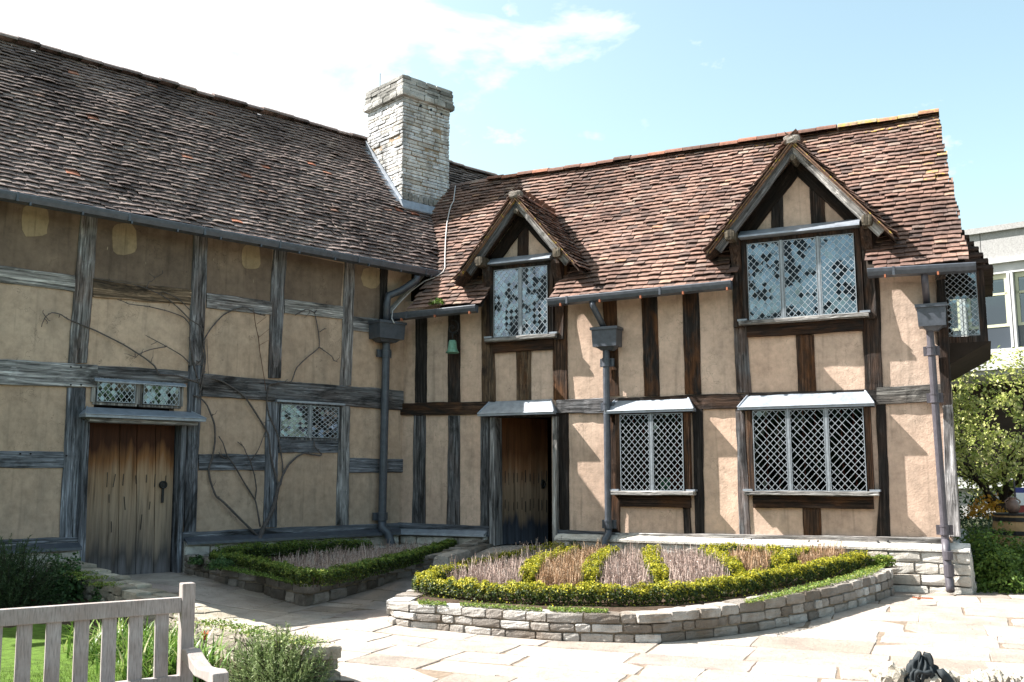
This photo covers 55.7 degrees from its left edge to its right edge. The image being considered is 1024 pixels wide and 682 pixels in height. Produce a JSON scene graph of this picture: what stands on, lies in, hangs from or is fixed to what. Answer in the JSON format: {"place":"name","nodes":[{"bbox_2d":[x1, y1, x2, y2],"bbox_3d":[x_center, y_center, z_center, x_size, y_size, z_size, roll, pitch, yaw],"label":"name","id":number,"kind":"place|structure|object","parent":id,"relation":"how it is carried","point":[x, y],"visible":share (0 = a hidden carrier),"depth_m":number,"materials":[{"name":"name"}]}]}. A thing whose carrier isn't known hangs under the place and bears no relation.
{"place":"outdoors","nodes":[
{"label":"outdoors","id":0,"kind":"place"},
{"bbox_2d":[0,624,123,681],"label":"lawn","id":1,"kind":"structure","parent":0,"point":[38,641],"depth_m":7.79,"materials":[{"name":"green plant"}]},
{"bbox_2d":[61,617,127,657],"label":"strap leaved clump","id":2,"kind":"object","parent":1,"relation":"on","point":[68,640],"visible":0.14,"depth_m":7.88,"materials":[{"name":"green plant"}]},
{"bbox_2d":[63,617,128,661],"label":"strap leaved clump","id":3,"kind":"object","parent":1,"relation":"on","point":[92,651],"visible":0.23,"depth_m":7.67,"materials":[{"name":"green plant"}]},
{"bbox_2d":[0,582,228,681],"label":"garden bench","id":4,"kind":"object","parent":1,"relation":"on","point":[191,660],"visible":1,"depth_m":4.80,"materials":[{"name":"grey wood"}]},
{"bbox_2d":[0,587,353,681],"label":"soil","id":5,"kind":"structure","parent":0,"point":[70,601],"depth_m":9.54,"materials":[{"name":"brown soil"}]},
{"bbox_2d":[0,533,69,608],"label":"lavender bush","id":6,"kind":"object","parent":5,"relation":"on","point":[14,590],"visible":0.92,"depth_m":10.17,"materials":[{"name":"green plant"}]},
{"bbox_2d":[33,547,85,603],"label":"leafy shrub","id":7,"kind":"object","parent":5,"relation":"on","point":[74,583],"visible":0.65,"depth_m":10.57,"materials":[{"name":"green plant"}]},
{"bbox_2d":[88,586,101,602],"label":"leafy shrub","id":8,"kind":"object","parent":5,"relation":"on","point":[95,597],"visible":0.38,"depth_m":10.45,"materials":[{"name":"green plant"}]},
{"bbox_2d":[89,618,150,641],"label":"strap leaved clump","id":9,"kind":"object","parent":5,"relation":"on","point":[117,626],"visible":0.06,"depth_m":8.32,"materials":[{"name":"green plant"}]},
{"bbox_2d":[72,617,171,647],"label":"strap leaved clump","id":10,"kind":"object","parent":5,"relation":"on","point":[119,626],"visible":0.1,"depth_m":7.84,"materials":[{"name":"green plant"}]},
{"bbox_2d":[91,616,177,659],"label":"strap leaved clump","id":11,"kind":"object","parent":5,"relation":"on","point":[121,637],"visible":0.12,"depth_m":7.65,"materials":[{"name":"green plant"}]},
{"bbox_2d":[95,625,175,675],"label":"strap leaved clump","id":12,"kind":"object","parent":5,"relation":"on","point":[146,647],"visible":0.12,"depth_m":7.25,"materials":[{"name":"green plant"}]},
{"bbox_2d":[94,621,177,673],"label":"strap leaved clump","id":13,"kind":"object","parent":5,"relation":"on","point":[124,651],"visible":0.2,"depth_m":7.25,"materials":[{"name":"green plant"}]},
{"bbox_2d":[89,630,195,680],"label":"strap leaved clump","id":14,"kind":"object","parent":5,"relation":"in","point":[124,666],"visible":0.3,"depth_m":6.93,"materials":[{"name":"green plant"}]},
{"bbox_2d":[96,635,196,679],"bbox_3d":[-2.602,2.265,6.926,0.796,0.367,0.765,0,-8,0],"label":"strap leaved clump","id":15,"kind":"object","parent":5,"relation":"on","point":[147,674],"visible":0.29,"depth_m":6.86,"materials":[{"name":"green plant"}]},
{"bbox_2d":[143,618,207,650],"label":"strap leaved clump","id":16,"kind":"object","parent":5,"relation":"on","point":[173,634],"visible":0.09,"depth_m":7.53,"materials":[{"name":"green plant"}]},
{"bbox_2d":[142,637,215,679],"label":"strap leaved clump","id":17,"kind":"object","parent":5,"relation":"on","point":[153,657],"visible":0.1,"depth_m":7.06,"materials":[{"name":"green plant"}]},
{"bbox_2d":[143,622,233,654],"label":"strap leaved clump","id":18,"kind":"object","parent":5,"relation":"on","point":[172,640],"visible":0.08,"depth_m":7.35,"materials":[{"name":"green plant"}]},
{"bbox_2d":[142,627,243,681],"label":"strap leaved clump","id":19,"kind":"object","parent":5,"relation":"on","point":[174,661],"visible":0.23,"depth_m":6.91,"materials":[{"name":"green plant"}]},
{"bbox_2d":[143,626,254,681],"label":"strap leaved clump","id":20,"kind":"object","parent":5,"relation":"on","point":[211,657],"visible":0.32,"depth_m":7.11,"materials":[{"name":"green plant"}]},
{"bbox_2d":[201,631,208,643],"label":"tulip","id":21,"kind":"object","parent":5,"relation":"on","point":[205,635],"visible":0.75,"depth_m":7.76,"materials":[{"name":"orange plant"}]},
{"bbox_2d":[221,623,338,681],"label":"rosemary bush","id":22,"kind":"object","parent":5,"relation":"on","point":[270,663],"visible":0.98,"depth_m":6.84,"materials":[{"name":"green plant"}]},
{"bbox_2d":[0,0,1023,229],"label":"sky","id":23,"kind":"structure","parent":0,"point":[534,84],"materials":[{"name":"blue"}]},
{"bbox_2d":[124,545,1023,681],"bbox_3d":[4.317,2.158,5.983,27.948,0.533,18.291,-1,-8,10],"label":"paving","id":24,"kind":"structure","parent":0,"point":[949,635],"depth_m":8.81,"materials":[{"name":"beige stone"}]},
{"bbox_2d":[44,560,341,681],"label":"path wall","id":25,"kind":"structure","parent":24,"relation":"on","point":[129,589],"depth_m":8.65,"materials":[{"name":"grey stone"}]},
{"bbox_2d":[59,569,125,587],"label":"ground cover","id":26,"kind":"object","parent":25,"relation":"on","point":[80,573],"visible":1,"depth_m":10.28,"materials":[{"name":"green plant"}]},
{"bbox_2d":[172,609,334,647],"bbox_3d":[-2.223,2.235,7.593,2.487,0.107,0.510,-8,-11,43],"label":"ground cover","id":27,"kind":"object","parent":25,"relation":"on","point":[230,622],"visible":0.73,"depth_m":7.30,"materials":[{"name":"green plant"}]},
{"bbox_2d":[433,543,492,568],"bbox_3d":[-0.665,3.030,13.652,0.248,0.248,2.335,-2,-8,13],"label":"coping stone","id":28,"kind":"object","parent":24,"relation":"on","point":[465,553],"visible":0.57,"depth_m":13.08,"materials":[{"name":"stone"}]},
{"bbox_2d":[386,556,900,642],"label":"bed wall","id":29,"kind":"structure","parent":24,"relation":"on","point":[737,614],"depth_m":9.53,"materials":[{"name":"stone"}]},
{"bbox_2d":[417,598,447,605],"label":"ground cover","id":30,"kind":"object","parent":29,"relation":"on","point":[427,601],"visible":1,"depth_m":9.77,"materials":[{"name":"green plant"}]},
{"bbox_2d":[459,600,542,611],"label":"ground cover","id":31,"kind":"object","parent":29,"relation":"on","point":[485,605],"visible":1,"depth_m":9.48,"materials":[{"name":"green plant"}]},
{"bbox_2d":[439,536,567,589],"bbox_3d":[-0.061,2.775,12.310,1.123,0.440,3.328,-2,-8,13],"label":"dry lavender","id":32,"kind":"object","parent":29,"relation":"on","point":[508,570],"visible":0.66,"depth_m":11.39,"materials":[{"name":"grey plant"}]},
{"bbox_2d":[518,544,584,587],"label":"box hedge","id":33,"kind":"object","parent":29,"relation":"on","point":[532,566],"visible":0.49,"depth_m":11.60,"materials":[{"name":"green plant"}]},
{"bbox_2d":[535,536,608,590],"bbox_3d":[0.729,2.737,12.108,0.725,0.441,3.093,-2,-8,11],"label":"dry sage","id":34,"kind":"object","parent":29,"relation":"on","point":[565,568],"visible":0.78,"depth_m":11.21,"materials":[{"name":"beige plant"}]},
{"bbox_2d":[547,606,608,612],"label":"ground cover","id":35,"kind":"object","parent":29,"relation":"on","point":[582,609],"visible":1,"depth_m":9.21,"materials":[{"name":"green plant"}]},
{"bbox_2d":[580,545,620,590],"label":"box hedge","id":36,"kind":"object","parent":29,"relation":"on","point":[589,572],"visible":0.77,"depth_m":11.36,"materials":[{"name":"green plant"}]},
{"bbox_2d":[596,540,655,589],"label":"dry lavender","id":37,"kind":"object","parent":29,"relation":"on","point":[620,569],"visible":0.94,"depth_m":11.07,"materials":[{"name":"grey plant"}]},
{"bbox_2d":[411,541,871,606],"bbox_3d":[1.567,2.687,11.293,4.594,0.422,4.050,-4,-9,26],"label":"box hedge","id":38,"kind":"object","parent":29,"relation":"on","point":[432,581],"visible":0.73,"depth_m":10.06,"materials":[{"name":"green plant"}]},
{"bbox_2d":[640,544,671,588],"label":"box hedge","id":39,"kind":"object","parent":29,"relation":"on","point":[651,557],"visible":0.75,"depth_m":11.24,"materials":[{"name":"green plant"}]},
{"bbox_2d":[652,543,732,585],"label":"dry lavender","id":40,"kind":"object","parent":29,"relation":"in","point":[683,567],"visible":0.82,"depth_m":11.27,"materials":[{"name":"grey plant"}]},
{"bbox_2d":[698,542,746,576],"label":"box hedge","id":41,"kind":"object","parent":29,"relation":"on","point":[732,561],"visible":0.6,"depth_m":11.47,"materials":[{"name":"green plant"}]},
{"bbox_2d":[707,541,786,554],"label":"box hedge","id":42,"kind":"object","parent":29,"relation":"on","point":[720,547],"visible":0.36,"depth_m":12.95,"materials":[{"name":"green plant"}]},
{"bbox_2d":[728,539,776,572],"bbox_3d":[2.962,2.679,11.960,0.625,0.380,1.534,-2,-8,16],"label":"dry sage","id":43,"kind":"object","parent":29,"relation":"on","point":[754,559],"visible":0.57,"depth_m":11.79,"materials":[{"name":"beige plant"}]},
{"bbox_2d":[768,546,816,568],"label":"box hedge","id":44,"kind":"object","parent":29,"relation":"on","point":[789,556],"visible":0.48,"depth_m":11.82,"materials":[{"name":"green plant"}]},
{"bbox_2d":[743,563,884,602],"bbox_3d":[3.538,2.655,10.764,0.343,0.187,3.596,-7,-11,41],"label":"ground cover","id":45,"kind":"object","parent":29,"relation":"on","point":[872,569],"visible":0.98,"depth_m":10.54,"materials":[{"name":"green plant"}]},
{"bbox_2d":[795,539,847,566],"bbox_3d":[3.931,2.688,12.227,0.559,0.373,1.413,-4,-9,27],"label":"dry sage","id":46,"kind":"object","parent":29,"relation":"on","point":[824,552],"visible":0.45,"depth_m":12.07,"materials":[{"name":"beige plant"}]},
{"bbox_2d":[868,553,896,566],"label":"strawberry plant","id":47,"kind":"object","parent":29,"relation":"on","point":[884,560],"visible":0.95,"depth_m":12.00,"materials":[{"name":"green plant"}]},
{"bbox_2d":[868,667,891,681],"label":"edging stone","id":48,"kind":"object","parent":24,"relation":"on","point":[878,674],"visible":1,"depth_m":6.19,"materials":[{"name":"white stone"}]},
{"bbox_2d":[879,661,906,681],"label":"edging stone","id":49,"kind":"object","parent":24,"relation":"on","point":[898,674],"visible":0.8,"depth_m":6.26,"materials":[{"name":"white stone"}]},
{"bbox_2d":[912,597,932,598],"bbox_3d":[4.839,3.029,11.424,0.220,0.014,0.070,-4,-9,26],"label":"stone","id":50,"kind":"object","parent":24,"relation":"on","point":[922,597],"visible":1,"depth_m":11.41,"materials":[{"name":"stone"}]},
{"bbox_2d":[920,673,941,681],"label":"edging stone","id":51,"kind":"object","parent":24,"relation":"on","point":[936,678],"visible":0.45,"depth_m":6.16,"materials":[{"name":"white stone"}]},
{"bbox_2d":[904,651,954,681],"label":"coat","id":52,"kind":"object","parent":51,"relation":"on","point":[919,665],"visible":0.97,"depth_m":6.21,"materials":[{"name":"black fabric"}]},
{"bbox_2d":[939,668,955,681],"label":"edging stone","id":53,"kind":"object","parent":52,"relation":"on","point":[951,674],"visible":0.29,"depth_m":6.26,"materials":[{"name":"white stone"}]},
{"bbox_2d":[959,675,973,681],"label":"edging stone","id":54,"kind":"object","parent":24,"relation":"on","point":[965,679],"visible":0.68,"depth_m":6.22,"materials":[{"name":"white stone"}]},
{"bbox_2d":[951,671,962,681],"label":"edging stone","id":55,"kind":"object","parent":54,"relation":"on","point":[958,676],"visible":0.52,"depth_m":6.27,"materials":[{"name":"white stone"}]},
{"bbox_2d":[963,674,982,681],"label":"edging stone","id":56,"kind":"object","parent":24,"relation":"on","point":[975,679],"visible":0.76,"depth_m":6.21,"materials":[{"name":"white stone"}]},
{"bbox_2d":[971,669,994,681],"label":"edging stone","id":57,"kind":"object","parent":24,"relation":"on","point":[984,676],"visible":0.85,"depth_m":6.27,"materials":[{"name":"white stone"}]},
{"bbox_2d":[954,521,1023,594],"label":"green shrub","id":58,"kind":"object","parent":24,"relation":"on","point":[981,548],"visible":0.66,"depth_m":12.11,"materials":[{"name":"green plant"}]},
{"bbox_2d":[985,669,1008,681],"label":"edging stone","id":59,"kind":"object","parent":24,"relation":"on","point":[999,676],"visible":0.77,"depth_m":6.26,"materials":[{"name":"white stone"}]},
{"bbox_2d":[978,553,1023,589],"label":"leafy shrub","id":60,"kind":"object","parent":24,"relation":"on","point":[1006,585],"visible":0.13,"depth_m":12.29,"materials":[{"name":"green plant"}]},
{"bbox_2d":[990,512,1023,550],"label":"half barrel","id":61,"kind":"object","parent":24,"relation":"on","point":[1017,522],"visible":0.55,"depth_m":13.15,"materials":[{"name":"brown wood"}]},
{"bbox_2d":[1004,497,1020,513],"bbox_3d":[6.906,2.265,13.365,0.182,0.220,0.182,-8,-11,44],"label":"jug","id":62,"kind":"object","parent":61,"relation":"on","point":[1013,505],"visible":1,"depth_m":13.31,"materials":[{"name":"brown ceramic"}]},
{"bbox_2d":[1012,673,1023,681],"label":"edging stone","id":63,"kind":"object","parent":24,"relation":"on","point":[1020,677],"visible":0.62,"depth_m":6.24,"materials":[{"name":"white stone"}]},
{"bbox_2d":[1002,672,1019,681],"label":"edging stone","id":64,"kind":"object","parent":63,"relation":"on","point":[1012,678],"visible":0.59,"depth_m":6.23,"materials":[{"name":"white stone"}]},
{"bbox_2d":[961,518,999,586],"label":"ground","id":65,"kind":"structure","parent":0,"point":[975,525],"depth_m":31.45,"materials":[{"name":"brown soil"}]},
{"bbox_2d":[184,539,487,605],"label":"bed wall","id":66,"kind":"structure","parent":65,"relation":"on","point":[296,594],"depth_m":11.95,"materials":[{"name":"stone"}]},
{"bbox_2d":[187,554,203,564],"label":"fern plant","id":67,"kind":"object","parent":66,"relation":"on","point":[195,560],"visible":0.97,"depth_m":12.49,"materials":[{"name":"green plant"}]},
{"bbox_2d":[204,553,234,570],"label":"fern plant","id":68,"kind":"object","parent":66,"relation":"on","point":[220,561],"visible":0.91,"depth_m":11.87,"materials":[{"name":"green plant"}]},
{"bbox_2d":[213,565,297,582],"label":"ground cover","id":69,"kind":"object","parent":66,"relation":"on","point":[248,572],"visible":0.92,"depth_m":11.21,"materials":[{"name":"green plant"}]},
{"bbox_2d":[212,537,373,556],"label":"box hedge","id":70,"kind":"object","parent":66,"relation":"on","point":[272,548],"visible":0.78,"depth_m":13.89,"materials":[{"name":"green plant"}]},
{"bbox_2d":[207,538,456,586],"bbox_3d":[-1.555,2.824,12.650,4.246,0.258,2.987,7,-11,-41],"label":"box hedge","id":71,"kind":"object","parent":66,"relation":"on","point":[366,568],"visible":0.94,"depth_m":11.36,"materials":[{"name":"green plant"}]},
{"bbox_2d":[274,537,433,569],"bbox_3d":[-1.946,2.826,12.922,1.165,0.272,4.138,-3,-9,21],"label":"dry lavender","id":72,"kind":"object","parent":66,"relation":"in","point":[323,561],"visible":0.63,"depth_m":12.37,"materials":[{"name":"grey plant"}]},
{"bbox_2d":[0,32,993,594],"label":"timber framed house","id":73,"kind":"structure","parent":65,"relation":"on","point":[754,340],"depth_m":14.01,"materials":[{"name":"paint"}]},
{"bbox_2d":[90,377,139,406],"bbox_3d":[-5.218,0.666,12.722,0.622,0.363,0.152,7,-11,-43],"label":"window","id":74,"kind":"structure","parent":73,"relation":"in","point":[134,395],"depth_m":12.68,"materials":[{"name":"grey wood"}]},
{"bbox_2d":[98,423,174,574],"bbox_3d":[-4.967,2.040,12.834,1.001,2.055,0.090,7,-11,-42],"label":"door","id":75,"kind":"structure","parent":73,"relation":"in","point":[136,517],"depth_m":12.83,"materials":[{"name":"brown wood"}]},
{"bbox_2d":[136,380,183,408],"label":"window","id":76,"kind":"structure","parent":73,"relation":"in","point":[180,394],"depth_m":13.07,"materials":[{"name":"grey wood"}]},
{"bbox_2d":[41,271,339,555],"bbox_3d":[-4.275,1.034,13.452,4.407,3.918,0.190,7,-11,-41],"label":"climbing vine","id":77,"kind":"object","parent":73,"relation":"attached to","point":[272,509],"visible":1,"depth_m":13.66,"materials":[{"name":"brown plant"}]},
{"bbox_2d":[274,399,344,440],"bbox_3d":[-3.076,1.203,14.635,1.179,0.586,0.200,7,-11,-43],"label":"window","id":78,"kind":"structure","parent":73,"relation":"in","point":[308,429],"depth_m":14.59,"materials":[{"name":"grey wood"}]},
{"bbox_2d":[428,297,444,306],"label":"weed tuft","id":79,"kind":"object","parent":73,"relation":"on","point":[440,301],"visible":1,"depth_m":15.33,"materials":[{"name":"green plant"}]},
{"bbox_2d":[446,320,458,353],"bbox_3d":[-0.944,-0.073,15.412,0.220,0.540,0.267,0,-8,0],"label":"hanging bell","id":80,"kind":"object","parent":73,"relation":"attached to","point":[452,346],"visible":1,"depth_m":15.33,"materials":[{"name":"green metal"}]},
{"bbox_2d":[484,261,557,352],"bbox_3d":[0.167,-0.518,15.077,1.240,1.369,0.292,-4,-9,26],"label":"window","id":81,"kind":"structure","parent":73,"relation":"in","point":[523,341],"depth_m":15.02,"materials":[{"name":"grey wood"}]},
{"bbox_2d":[502,418,547,543],"bbox_3d":[0.181,2.205,15.338,0.927,1.960,0.089,5,-9,-32],"label":"door","id":82,"kind":"structure","parent":73,"relation":"in","point":[524,440],"depth_m":15.35,"materials":[{"name":"brown wood"}]},
{"bbox_2d":[610,412,697,507],"bbox_3d":[2.021,1.672,13.851,1.250,1.389,0.301,-4,-9,26],"label":"window","id":83,"kind":"structure","parent":73,"relation":"in","point":[652,497],"depth_m":13.77,"materials":[{"name":"grey wood"}]},
{"bbox_2d":[660,477,669,489],"bbox_3d":[2.166,2.022,13.720,0.150,0.180,0.008,-4,-9,26],"label":"card","id":84,"kind":"object","parent":73,"relation":"on","point":[662,484],"visible":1,"depth_m":13.72,"materials":[{"name":"green"}]},
{"bbox_2d":[669,471,684,490],"bbox_3d":[2.495,2.480,14.178,0.440,1.132,0.460,-4,-9,26],"label":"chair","id":85,"kind":"object","parent":73,"relation":"in","point":[674,476],"visible":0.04,"depth_m":14.04,"materials":[{"name":"red wood"}]},
{"bbox_2d":[737,228,870,337],"bbox_3d":[3.961,-0.772,13.247,1.740,1.379,0.292,-4,-9,26],"label":"window","id":86,"kind":"structure","parent":73,"relation":"in","point":[821,323],"depth_m":13.16,"materials":[{"name":"grey wood"}]},
{"bbox_2d":[743,407,880,508],"bbox_3d":[3.964,1.535,12.917,1.750,1.380,0.297,-4,-9,26],"label":"window","id":87,"kind":"structure","parent":73,"relation":"in","point":[830,498],"depth_m":12.83,"materials":[{"name":"grey wood"}]},
{"bbox_2d":[945,230,993,381],"bbox_3d":[6.485,-0.511,13.767,1.593,2.000,2.275,0,-8,0],"label":"oriel window","id":88,"kind":"structure","parent":73,"relation":"in","point":[967,352],"depth_m":12.80,"materials":[{"name":"brown wood"}]},
{"bbox_2d":[961,514,991,573],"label":"lavender bush","id":89,"kind":"object","parent":65,"relation":"on","point":[982,524],"visible":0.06,"depth_m":14.01,"materials":[{"name":"green plant"}]},
{"bbox_2d":[958,482,999,535],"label":"dark shrub","id":90,"kind":"object","parent":65,"relation":"on","point":[962,518],"visible":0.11,"depth_m":16.17,"materials":[{"name":"green plant"}]},
{"bbox_2d":[961,493,1006,519],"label":"orange flowers","id":91,"kind":"object","parent":65,"relation":"on","point":[974,512],"visible":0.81,"depth_m":15.31,"materials":[{"name":"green plant"}]},
{"bbox_2d":[950,221,1023,518],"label":"modern building","id":92,"kind":"structure","parent":65,"relation":"on","point":[1001,247],"depth_m":33.58,"materials":[{"name":"concrete"}]},
{"bbox_2d":[952,299,960,330],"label":"window","id":93,"kind":"structure","parent":92,"relation":"in","point":[959,326],"depth_m":33.98,"materials":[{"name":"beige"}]},
{"bbox_2d":[967,273,1009,329],"bbox_3d":[16.439,-1.349,33.478,1.310,1.830,0.100,-6,-10,38],"label":"window","id":94,"kind":"structure","parent":92,"relation":"in","point":[998,276],"depth_m":33.23,"materials":[{"name":"beige"}]},
{"bbox_2d":[1014,271,1023,324],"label":"window","id":95,"kind":"structure","parent":92,"relation":"in","point":[1017,274],"depth_m":32.85,"materials":[{"name":"beige"}]},
{"bbox_2d":[952,345,1023,511],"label":"tree","id":96,"kind":"object","parent":65,"relation":"on","point":[1001,474],"visible":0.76,"depth_m":15.88,"materials":[{"name":"green plant"}]},
{"bbox_2d":[984,511,1007,527],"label":"lavender bush","id":97,"kind":"object","parent":65,"relation":"on","point":[988,521],"visible":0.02,"depth_m":14.85,"materials":[{"name":"green plant"}]},
{"bbox_2d":[991,536,1023,577],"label":"green shrub","id":98,"kind":"object","parent":65,"relation":"on","point":[1022,545],"visible":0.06,"depth_m":12.81,"materials":[{"name":"green plant"}]},
{"bbox_2d":[1013,479,1023,511],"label":"banner","id":99,"kind":"object","parent":65,"relation":"on","point":[1019,493],"visible":0.4,"depth_m":15.00,"materials":[{"name":"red fabric"}]}
]}

